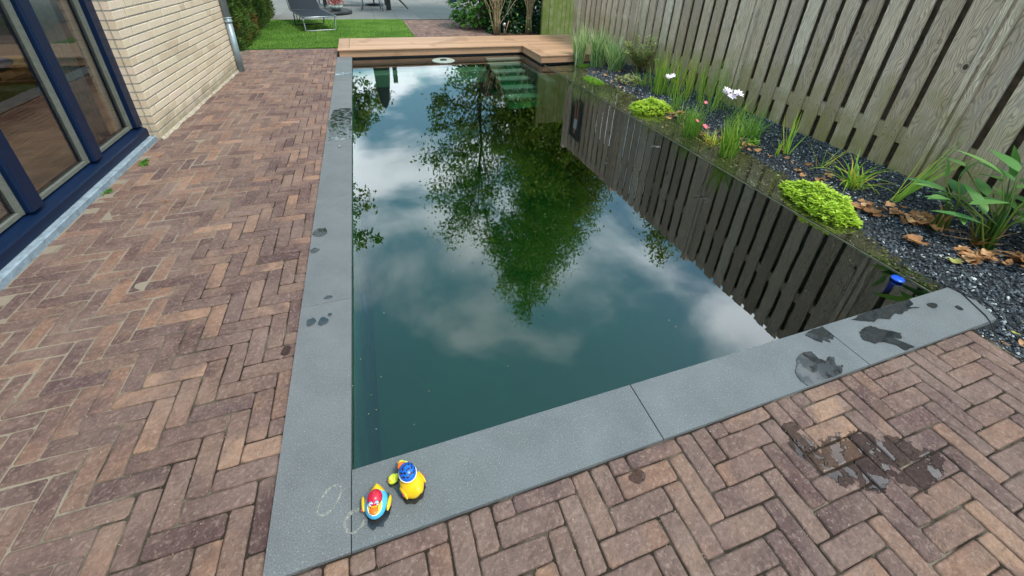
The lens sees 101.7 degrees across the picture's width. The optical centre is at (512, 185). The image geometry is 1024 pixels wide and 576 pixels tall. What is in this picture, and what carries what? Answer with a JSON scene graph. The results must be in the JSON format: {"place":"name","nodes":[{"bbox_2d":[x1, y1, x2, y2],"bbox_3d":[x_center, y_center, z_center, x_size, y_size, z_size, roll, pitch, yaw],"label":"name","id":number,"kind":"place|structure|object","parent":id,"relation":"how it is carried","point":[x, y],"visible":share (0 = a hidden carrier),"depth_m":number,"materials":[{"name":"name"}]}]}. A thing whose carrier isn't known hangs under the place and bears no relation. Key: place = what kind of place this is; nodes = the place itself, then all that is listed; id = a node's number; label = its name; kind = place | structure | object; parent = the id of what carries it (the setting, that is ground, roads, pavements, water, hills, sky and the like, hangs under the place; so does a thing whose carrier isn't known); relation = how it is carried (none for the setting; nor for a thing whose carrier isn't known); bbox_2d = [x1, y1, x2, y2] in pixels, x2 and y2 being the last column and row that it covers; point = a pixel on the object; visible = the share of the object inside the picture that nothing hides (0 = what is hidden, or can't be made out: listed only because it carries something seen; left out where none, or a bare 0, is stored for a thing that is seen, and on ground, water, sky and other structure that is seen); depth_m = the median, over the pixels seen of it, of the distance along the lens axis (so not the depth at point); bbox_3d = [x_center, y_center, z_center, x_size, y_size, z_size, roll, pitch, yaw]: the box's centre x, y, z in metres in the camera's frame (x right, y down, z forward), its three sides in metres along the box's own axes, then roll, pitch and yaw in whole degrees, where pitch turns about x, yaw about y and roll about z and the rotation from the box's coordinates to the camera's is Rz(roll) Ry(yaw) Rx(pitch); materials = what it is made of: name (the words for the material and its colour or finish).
{"place":"outdoors","nodes":[
{"label":"outdoors","id":0,"kind":"place"},
{"bbox_2d":[238,18,414,49],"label":"artificial grass","id":1,"kind":"structure","parent":0,"point":[278,32],"depth_m":9.18,"materials":[{"name":"plant"}]},
{"bbox_2d":[286,0,336,31],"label":"sun lounger","id":2,"kind":"object","parent":1,"relation":"on","point":[307,8],"visible":1,"depth_m":9.75,"materials":[{"name":"metal"}]},
{"bbox_2d":[403,19,493,36],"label":"paving","id":3,"kind":"structure","parent":0,"point":[438,29],"depth_m":10.14,"materials":[{"name":"brick"}]},
{"bbox_2d":[446,0,505,27],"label":"hydrangea bush","id":4,"kind":"object","parent":3,"relation":"on","point":[473,12],"visible":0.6,"depth_m":10.04,"materials":[{"name":"green plant"}]},
{"bbox_2d":[270,0,629,20],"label":"patio","id":5,"kind":"structure","parent":0,"point":[429,10],"depth_m":13.00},
{"bbox_2d":[319,7,351,15],"bbox_3d":[-5.272,-4.978,11.914,1.280,0.090,1.280,-7,30,-17],"label":"parasol base","id":6,"kind":"object","parent":5,"relation":"on","point":[344,11],"visible":0.48,"depth_m":11.75,"materials":[{"name":"black plastic"}]},
{"bbox_2d":[327,0,343,10],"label":"plant bowl","id":7,"kind":"object","parent":6,"relation":"on","point":[334,7],"visible":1,"depth_m":11.72,"materials":[{"name":"red plant"}]},
{"bbox_2d":[361,0,383,10],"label":"garden chair","id":8,"kind":"object","parent":5,"relation":"on","point":[379,5],"visible":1,"depth_m":12.75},
{"bbox_2d":[364,0,383,5],"bbox_3d":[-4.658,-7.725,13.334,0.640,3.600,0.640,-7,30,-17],"label":"garden chair","id":9,"kind":"object","parent":5,"relation":"on","point":[373,3],"visible":0.95,"depth_m":14.00,"materials":[{"name":"metal"}]},
{"bbox_2d":[385,0,407,9],"bbox_3d":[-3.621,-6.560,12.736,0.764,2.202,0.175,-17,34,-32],"label":"garden chair","id":10,"kind":"object","parent":5,"relation":"on","point":[388,4],"visible":1,"depth_m":13.00,"materials":[{"name":"black plastic"}]},
{"bbox_2d":[239,0,691,69],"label":"ground","id":11,"kind":"structure","parent":0,"point":[645,24],"depth_m":13.17,"materials":[{"name":"soil"}]},
{"bbox_2d":[0,0,238,290],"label":"house","id":12,"kind":"structure","parent":11,"relation":"on","point":[153,71],"depth_m":3.42,"materials":[{"name":"yellow brick"}]},
{"bbox_2d":[0,173,24,232],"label":"window","id":13,"kind":"structure","parent":12,"relation":"in","point":[17,211],"depth_m":2.34,"materials":[{"name":"beige glass"}]},
{"bbox_2d":[0,55,39,107],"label":"bench","id":14,"kind":"object","parent":12,"relation":"on","point":[17,82],"visible":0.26,"depth_m":4.57,"materials":[{"name":"brown wood"}]},
{"bbox_2d":[0,57,13,69],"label":"cushion","id":15,"kind":"object","parent":14,"relation":"on","point":[5,62],"visible":1,"depth_m":4.47,"materials":[{"name":"grey fabric"}]},
{"bbox_2d":[0,0,89,199],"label":"window","id":16,"kind":"structure","parent":12,"relation":"in","point":[6,5],"depth_m":2.71,"materials":[{"name":"grey metal"}]},
{"bbox_2d":[29,0,110,143],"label":"curtain","id":17,"kind":"object","parent":12,"relation":"hanging from","point":[44,11],"visible":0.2,"depth_m":3.16,"materials":[{"name":"fabric"}]},
{"bbox_2d":[70,0,132,151],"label":"window","id":18,"kind":"structure","parent":12,"relation":"in","point":[75,3],"depth_m":3.32,"materials":[{"name":"grey metal"}]},
{"bbox_2d":[219,0,244,71],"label":"downpipe","id":19,"kind":"object","parent":12,"relation":"attached to","point":[228,21],"visible":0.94,"depth_m":5.75,"materials":[{"name":"metal"}]},
{"bbox_2d":[226,0,276,50],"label":"conifer hedge","id":20,"kind":"object","parent":11,"relation":"on","point":[250,19],"visible":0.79,"depth_m":7.87,"materials":[{"name":"green plant"}]},
{"bbox_2d":[337,34,607,70],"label":"wooden deck","id":21,"kind":"structure","parent":11,"relation":"on","point":[537,51],"depth_m":7.60,"materials":[{"name":"wood"}]},
{"bbox_2d":[571,0,1023,223],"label":"garden fence","id":22,"kind":"object","parent":11,"relation":"on","point":[904,86],"visible":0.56,"depth_m":3.83,"materials":[{"name":"brown wood"}]},
{"bbox_2d":[466,19,539,35],"bbox_3d":[-0.284,-4.038,10.771,2.200,0.080,4.040,-7,30,-17],"label":"soil bed","id":23,"kind":"object","parent":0,"point":[508,34],"visible":0.07,"depth_m":9.95,"materials":[{"name":"soil"}]},
{"bbox_2d":[484,0,515,34],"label":"bare shrub","id":24,"kind":"object","parent":23,"relation":"on","point":[497,10],"visible":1,"depth_m":9.54,"materials":[{"name":"brown plant"}]},
{"bbox_2d":[480,0,541,33],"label":"ivy","id":25,"kind":"object","parent":23,"relation":"on","point":[515,27],"visible":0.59,"depth_m":9.93,"materials":[{"name":"green plant"}]},
{"bbox_2d":[514,0,540,33],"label":"bare shrub","id":26,"kind":"object","parent":23,"relation":"on","point":[529,11],"visible":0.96,"depth_m":9.82,"materials":[{"name":"brown plant"}]},
{"bbox_2d":[540,0,596,34],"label":"green fence","id":27,"kind":"object","parent":23,"relation":"on","point":[556,17],"visible":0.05,"depth_m":9.69,"materials":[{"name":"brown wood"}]},
{"bbox_2d":[0,48,1023,575],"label":"paving","id":28,"kind":"structure","parent":0,"point":[914,548],"depth_m":1.54,"materials":[{"name":"brick"}]},
{"bbox_2d":[138,158,148,166],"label":"weed","id":29,"kind":"object","parent":28,"relation":"on","point":[144,162],"visible":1,"depth_m":3.37,"materials":[{"name":"green plant"}]},
{"bbox_2d":[15,50,1021,575],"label":"sand grit","id":30,"kind":"object","parent":28,"relation":"on","point":[605,478],"visible":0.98,"depth_m":1.53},
{"bbox_2d":[352,56,931,469],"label":"pool","id":31,"kind":"structure","parent":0,"point":[482,190],"depth_m":4.24,"materials":[{"name":"liquid"}]},
{"bbox_2d":[263,298,351,575],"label":"coping slab","id":32,"kind":"structure","parent":31,"relation":"on","point":[315,461],"depth_m":1.46,"materials":[{"name":"grey stone"}]},
{"bbox_2d":[306,318,315,325],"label":"water puddle","id":33,"kind":"object","parent":32,"relation":"on","point":[311,321],"visible":1,"depth_m":1.98,"materials":[{"name":"liquid"}]},
{"bbox_2d":[318,317,327,324],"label":"water puddle","id":34,"kind":"object","parent":32,"relation":"on","point":[322,320],"visible":1,"depth_m":1.98,"materials":[{"name":"liquid"}]},
{"bbox_2d":[316,485,341,516],"bbox_3d":[-0.589,1.012,1.340,0.058,0.001,0.093,6,29,6],"label":"lime stain","id":35,"kind":"object","parent":32,"relation":"on","point":[323,496],"visible":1,"depth_m":1.35,"materials":[{"name":"beige"}]},
{"bbox_2d":[301,196,351,307],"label":"coping slab","id":36,"kind":"structure","parent":31,"relation":"on","point":[329,269],"depth_m":2.41,"materials":[{"name":"grey stone"}]},
{"bbox_2d":[310,248,319,252],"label":"water puddle","id":37,"kind":"object","parent":36,"relation":"on","point":[314,250],"visible":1,"depth_m":2.45,"materials":[{"name":"liquid"}]},
{"bbox_2d":[312,228,326,236],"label":"water puddle","id":38,"kind":"object","parent":36,"relation":"on","point":[319,232],"visible":1,"depth_m":2.61,"materials":[{"name":"liquid"}]},
{"bbox_2d":[317,139,351,199],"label":"coping slab","id":39,"kind":"structure","parent":31,"relation":"on","point":[335,180],"depth_m":3.36,"materials":[{"name":"grey stone"}]},
{"bbox_2d":[325,104,351,141],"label":"coping slab","id":40,"kind":"structure","parent":31,"relation":"on","point":[333,107],"depth_m":4.60,"materials":[{"name":"grey stone"}]},
{"bbox_2d":[328,108,351,140],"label":"water puddle","id":41,"kind":"object","parent":40,"relation":"on","point":[339,125],"visible":1,"depth_m":4.25,"materials":[{"name":"liquid"}]},
{"bbox_2d":[330,80,351,105],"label":"coping slab","id":42,"kind":"structure","parent":31,"relation":"on","point":[341,92],"depth_m":5.20,"materials":[{"name":"grey stone"}]},
{"bbox_2d":[334,63,351,80],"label":"coping slab","id":43,"kind":"structure","parent":31,"relation":"on","point":[346,67],"depth_m":6.17,"materials":[{"name":"grey stone"}]},
{"bbox_2d":[335,72,351,74],"bbox_3d":[-2.456,-1.624,6.047,0.230,0.001,0.175,-7,30,-17],"label":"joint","id":44,"kind":"object","parent":43,"relation":"on","point":[344,73],"visible":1,"depth_m":6.05,"materials":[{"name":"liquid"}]},
{"bbox_2d":[336,57,351,63],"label":"coping slab","id":45,"kind":"structure","parent":31,"relation":"on","point":[342,60],"depth_m":6.79,"materials":[{"name":"grey stone"}]},
{"bbox_2d":[352,385,662,553],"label":"coping slab","id":46,"kind":"structure","parent":31,"relation":"on","point":[464,474],"depth_m":1.47,"materials":[{"name":"grey stone"}]},
{"bbox_2d":[343,508,363,533],"bbox_3d":[-0.493,1.042,1.292,0.058,0.001,0.067,-22,37,-37],"label":"lime stain","id":47,"kind":"object","parent":46,"relation":"on","point":[350,513],"visible":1,"depth_m":1.29,"materials":[{"name":"beige"}]},
{"bbox_2d":[361,483,391,519],"bbox_3d":[-0.430,0.985,1.305,0.095,0.085,0.081,18,32,27],"label":"rubber duck","id":48,"kind":"object","parent":46,"relation":"on","point":[375,503],"visible":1,"depth_m":1.28},
{"bbox_2d":[367,492,391,529],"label":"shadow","id":49,"kind":"object","parent":46,"relation":"on","point":[380,522],"visible":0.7,"depth_m":1.29,"materials":[{"name":"liquid"}]},
{"bbox_2d":[388,476,425,503],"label":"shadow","id":50,"kind":"object","parent":46,"relation":"on","point":[396,486],"visible":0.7,"depth_m":1.36,"materials":[{"name":"liquid"}]},
{"bbox_2d":[388,473,397,484],"bbox_3d":[-0.398,0.974,1.386,0.032,0.034,0.032,5,29,4],"label":"rubber duckling","id":51,"kind":"object","parent":50,"relation":"on","point":[393,478],"visible":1,"depth_m":1.38},
{"bbox_2d":[398,461,425,499],"bbox_3d":[-0.335,0.953,1.355,0.114,0.100,0.081,26,36,36],"label":"rubber duck","id":52,"kind":"object","parent":46,"relation":"on","point":[412,479],"visible":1,"depth_m":1.33},
{"bbox_2d":[630,326,868,440],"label":"coping slab","id":53,"kind":"structure","parent":31,"relation":"on","point":[687,399],"depth_m":1.77,"materials":[{"name":"grey stone"}]},
{"bbox_2d":[796,351,842,384],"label":"water puddle","id":54,"kind":"object","parent":53,"relation":"on","point":[811,368],"visible":1,"depth_m":1.85,"materials":[{"name":"liquid"}]},
{"bbox_2d":[806,327,833,341],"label":"water puddle","id":55,"kind":"object","parent":53,"relation":"on","point":[820,334],"visible":1,"depth_m":2.02,"materials":[{"name":"liquid"}]},
{"bbox_2d":[822,287,995,366],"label":"coping slab","id":56,"kind":"structure","parent":31,"relation":"on","point":[924,324],"depth_m":2.10,"materials":[{"name":"grey stone"}]},
{"bbox_2d":[852,299,918,321],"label":"water puddle","id":57,"kind":"object","parent":56,"relation":"on","point":[890,311],"visible":1,"depth_m":2.17,"materials":[{"name":"liquid"}]},
{"bbox_2d":[860,326,914,349],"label":"water puddle","id":58,"kind":"object","parent":56,"relation":"on","point":[875,335],"visible":1,"depth_m":2.02,"materials":[{"name":"liquid"}]},
{"bbox_2d":[927,303,937,307],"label":"water puddle","id":59,"kind":"object","parent":56,"relation":"on","point":[933,305],"visible":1,"depth_m":2.22,"materials":[{"name":"liquid"}]},
{"bbox_2d":[549,59,1023,361],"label":"slate gravel","id":60,"kind":"structure","parent":0,"point":[1009,309],"depth_m":3.35,"materials":[{"name":"gravel"}]},
{"bbox_2d":[568,20,598,65],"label":"sedge","id":61,"kind":"object","parent":60,"relation":"on","point":[579,49],"visible":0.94,"depth_m":7.15,"materials":[{"name":"plant"}]},
{"bbox_2d":[578,24,621,67],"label":"sedge","id":62,"kind":"object","parent":60,"relation":"on","point":[597,59],"visible":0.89,"depth_m":6.98,"materials":[{"name":"plant"}]},
{"bbox_2d":[599,32,636,71],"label":"sedge","id":63,"kind":"object","parent":60,"relation":"on","point":[615,57],"visible":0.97,"depth_m":6.70,"materials":[{"name":"plant"}]},
{"bbox_2d":[615,73,646,85],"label":"succulent","id":64,"kind":"object","parent":60,"relation":"on","point":[626,75],"visible":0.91,"depth_m":6.15,"materials":[{"name":"green plant"}]},
{"bbox_2d":[623,34,659,72],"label":"variegated shrub","id":65,"kind":"object","parent":60,"relation":"on","point":[638,62],"visible":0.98,"depth_m":6.51,"materials":[{"name":"green plant"}]},
{"bbox_2d":[632,67,654,86],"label":"grass tuft","id":66,"kind":"object","parent":60,"relation":"on","point":[644,80],"visible":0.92,"depth_m":6.07,"materials":[{"name":"plant"}]},
{"bbox_2d":[627,96,674,116],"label":"creeping plant","id":67,"kind":"object","parent":60,"relation":"on","point":[653,102],"visible":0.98,"depth_m":5.10,"materials":[{"name":"green plant"}]},
{"bbox_2d":[650,45,687,95],"bbox_3d":[2.048,-1.553,5.535,0.362,0.705,0.419,-19,35,-34],"label":"iris","id":68,"kind":"object","parent":60,"relation":"on","point":[660,88],"visible":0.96,"depth_m":5.60,"materials":[{"name":"plant"}]},
{"bbox_2d":[665,73,690,110],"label":"river lily","id":69,"kind":"object","parent":60,"relation":"on","point":[673,95],"visible":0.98,"depth_m":5.06,"materials":[{"name":"green plant"}]},
{"bbox_2d":[673,99,707,123],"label":"grass tuft","id":70,"kind":"object","parent":60,"relation":"on","point":[685,114],"visible":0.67,"depth_m":4.78,"materials":[{"name":"plant"}]},
{"bbox_2d":[664,46,724,100],"bbox_3d":[2.344,-1.478,5.412,0.800,0.706,0.603,13,30,18],"label":"reed","id":71,"kind":"object","parent":60,"relation":"on","point":[688,86],"visible":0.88,"depth_m":5.43,"materials":[{"name":"plant"}]},
{"bbox_2d":[692,130,720,145],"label":"grass tuft","id":72,"kind":"object","parent":60,"relation":"on","point":[713,139],"visible":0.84,"depth_m":4.30,"materials":[{"name":"plant"}]},
{"bbox_2d":[698,59,746,113],"bbox_3d":[2.425,-1.219,4.997,0.626,0.653,0.538,-3,29,-9],"label":"reed","id":73,"kind":"object","parent":60,"relation":"on","point":[715,102],"visible":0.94,"depth_m":5.03,"materials":[{"name":"plant"}]},
{"bbox_2d":[717,87,761,158],"bbox_3d":[2.094,-0.558,3.890,0.393,0.641,0.378,10,30,14],"label":"river lily","id":74,"kind":"object","parent":60,"relation":"in","point":[729,143],"visible":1,"depth_m":3.93,"materials":[{"name":"green plant"}]},
{"bbox_2d":[728,99,773,128],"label":"grass tuft","id":75,"kind":"object","parent":60,"relation":"on","point":[740,113],"visible":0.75,"depth_m":4.61,"materials":[{"name":"plant"}]},
{"bbox_2d":[747,138,761,147],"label":"seedling","id":76,"kind":"object","parent":60,"relation":"on","point":[753,141],"visible":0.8,"depth_m":4.20,"materials":[{"name":"green plant"}]},
{"bbox_2d":[731,107,784,140],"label":"sedge","id":77,"kind":"object","parent":60,"relation":"on","point":[754,131],"visible":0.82,"depth_m":4.32,"materials":[{"name":"plant"}]},
{"bbox_2d":[774,138,784,156],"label":"iris","id":78,"kind":"object","parent":60,"relation":"on","point":[778,149],"visible":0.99,"depth_m":3.96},
{"bbox_2d":[783,110,806,155],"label":"iris","id":79,"kind":"object","parent":60,"relation":"on","point":[787,146],"visible":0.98,"depth_m":3.96,"materials":[{"name":"plant"}]},
{"bbox_2d":[778,179,862,228],"bbox_3d":[2.350,0.076,3.181,0.370,0.210,0.707,-3,29,-10],"label":"creeping plant","id":80,"kind":"object","parent":60,"relation":"on","point":[831,199],"visible":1,"depth_m":3.11,"materials":[{"name":"green plant"}]},
{"bbox_2d":[808,138,857,167],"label":"iris","id":81,"kind":"object","parent":60,"relation":"on","point":[829,159],"visible":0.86,"depth_m":3.73,"materials":[{"name":"plant"}]},
{"bbox_2d":[850,202,861,208],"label":"fallen leaf","id":82,"kind":"object","parent":60,"relation":"on","point":[855,204],"visible":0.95,"depth_m":3.10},
{"bbox_2d":[811,147,903,201],"bbox_3d":[2.793,-0.140,3.388,0.615,0.340,0.546,11,30,16],"label":"reed","id":83,"kind":"object","parent":60,"relation":"on","point":[853,181],"visible":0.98,"depth_m":3.40,"materials":[{"name":"plant"}]},
{"bbox_2d":[881,201,896,206],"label":"fallen leaf","id":84,"kind":"object","parent":60,"relation":"on","point":[887,203],"visible":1,"depth_m":3.11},
{"bbox_2d":[905,215,916,222],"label":"fallen leaf","id":85,"kind":"object","parent":60,"relation":"on","point":[910,219],"visible":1,"depth_m":2.92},
{"bbox_2d":[907,235,926,244],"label":"fallen leaf","id":86,"kind":"object","parent":60,"relation":"on","point":[910,237],"visible":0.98,"depth_m":2.77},
{"bbox_2d":[890,140,967,202],"bbox_3d":[3.240,-0.139,3.258,0.648,0.489,0.258,-7,30,-17],"label":"reed","id":87,"kind":"object","parent":60,"relation":"on","point":[908,190],"visible":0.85,"depth_m":3.23,"materials":[{"name":"plant"}]},
{"bbox_2d":[929,223,941,230],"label":"fallen leaf","id":88,"kind":"object","parent":60,"relation":"on","point":[934,227],"visible":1,"depth_m":2.87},
{"bbox_2d":[943,257,963,262],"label":"fallen leaf","id":89,"kind":"object","parent":60,"relation":"on","point":[957,260],"visible":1,"depth_m":2.58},
{"bbox_2d":[962,254,975,262],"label":"fallen leaf","id":90,"kind":"object","parent":89,"relation":"on","point":[967,258],"visible":1,"depth_m":2.56,"materials":[{"name":"plant"}]},
{"bbox_2d":[914,157,1001,240],"bbox_3d":[2.906,0.099,2.752,0.378,0.536,0.419,-17,34,-31],"label":"broad leaf plant","id":91,"kind":"object","parent":60,"relation":"on","point":[943,221],"visible":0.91,"depth_m":2.80,"materials":[{"name":"plant"}]},
{"bbox_2d":[906,145,1023,257],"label":"broad leaf plant","id":92,"kind":"object","parent":60,"relation":"on","point":[990,234],"visible":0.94,"depth_m":2.68,"materials":[{"name":"plant"}]},
{"bbox_2d":[969,257,982,264],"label":"fallen leaf","id":93,"kind":"object","parent":60,"relation":"on","point":[977,259],"visible":0.43,"depth_m":2.56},
{"bbox_2d":[976,251,991,259],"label":"fallen leaf","id":94,"kind":"object","parent":60,"relation":"on","point":[978,253],"visible":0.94,"depth_m":2.60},
{"bbox_2d":[976,248,992,255],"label":"fallen leaf","id":95,"kind":"object","parent":94,"relation":"on","point":[983,251],"visible":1,"depth_m":2.61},
{"bbox_2d":[993,187,1023,256],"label":"broad leaf plant","id":96,"kind":"object","parent":60,"relation":"on","point":[1014,204],"visible":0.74,"depth_m":2.73,"materials":[{"name":"plant"}]},
{"bbox_2d":[1005,259,1012,265],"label":"fallen leaf","id":97,"kind":"object","parent":60,"relation":"on","point":[1010,261],"visible":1,"depth_m":2.54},
{"bbox_2d":[1010,255,1023,262],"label":"fallen leaf","id":98,"kind":"object","parent":60,"relation":"on","point":[1015,259],"visible":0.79,"depth_m":2.60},
{"label":"fallen leaf","id":99,"kind":"object","parent":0,"visible":0},
{"bbox_2d":[903,234,927,243],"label":"fallen leaf","id":100,"kind":"object","parent":99,"relation":"on","point":[917,237],"visible":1,"depth_m":2.76,"materials":[{"name":"plant"}]},
{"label":"water","id":101,"kind":"structure","parent":0,"visible":0},
{"bbox_2d":[432,58,454,63],"bbox_3d":[-1.202,-2.169,7.220,0.400,0.046,0.400,-7,30,-17],"label":"floating skimmer","id":102,"kind":"object","parent":101,"relation":"on","point":[443,60],"visible":1,"depth_m":7.16,"materials":[{"name":"plastic"}]},
{"bbox_2d":[583,75,603,85],"bbox_3d":[1.228,-1.612,6.358,0.272,0.068,0.546,-7,30,-17],"label":"moss patch","id":103,"kind":"object","parent":101,"relation":"on","point":[590,79],"visible":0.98,"depth_m":6.33,"materials":[{"name":"green plant"}]},
{"bbox_2d":[352,61,897,424],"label":"floating specks","id":104,"kind":"object","parent":101,"relation":"on","point":[574,230],"visible":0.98,"depth_m":2.52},
{"bbox_2d":[682,100,707,138],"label":"river lily","id":105,"kind":"object","parent":101,"relation":"in","point":[690,127],"visible":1,"depth_m":4.40,"materials":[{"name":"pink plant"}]},
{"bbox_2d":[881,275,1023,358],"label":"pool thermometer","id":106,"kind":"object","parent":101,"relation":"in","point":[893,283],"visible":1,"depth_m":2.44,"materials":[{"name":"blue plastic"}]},
{"label":"fallen leaf","id":107,"kind":"object","parent":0,"visible":0},
{"label":"fallen leaf","id":108,"kind":"object","parent":107,"relation":"on","visible":0},
{"bbox_2d":[910,210,920,215],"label":"fallen leaf","id":109,"kind":"object","parent":108,"relation":"on","point":[915,212],"visible":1,"depth_m":2.99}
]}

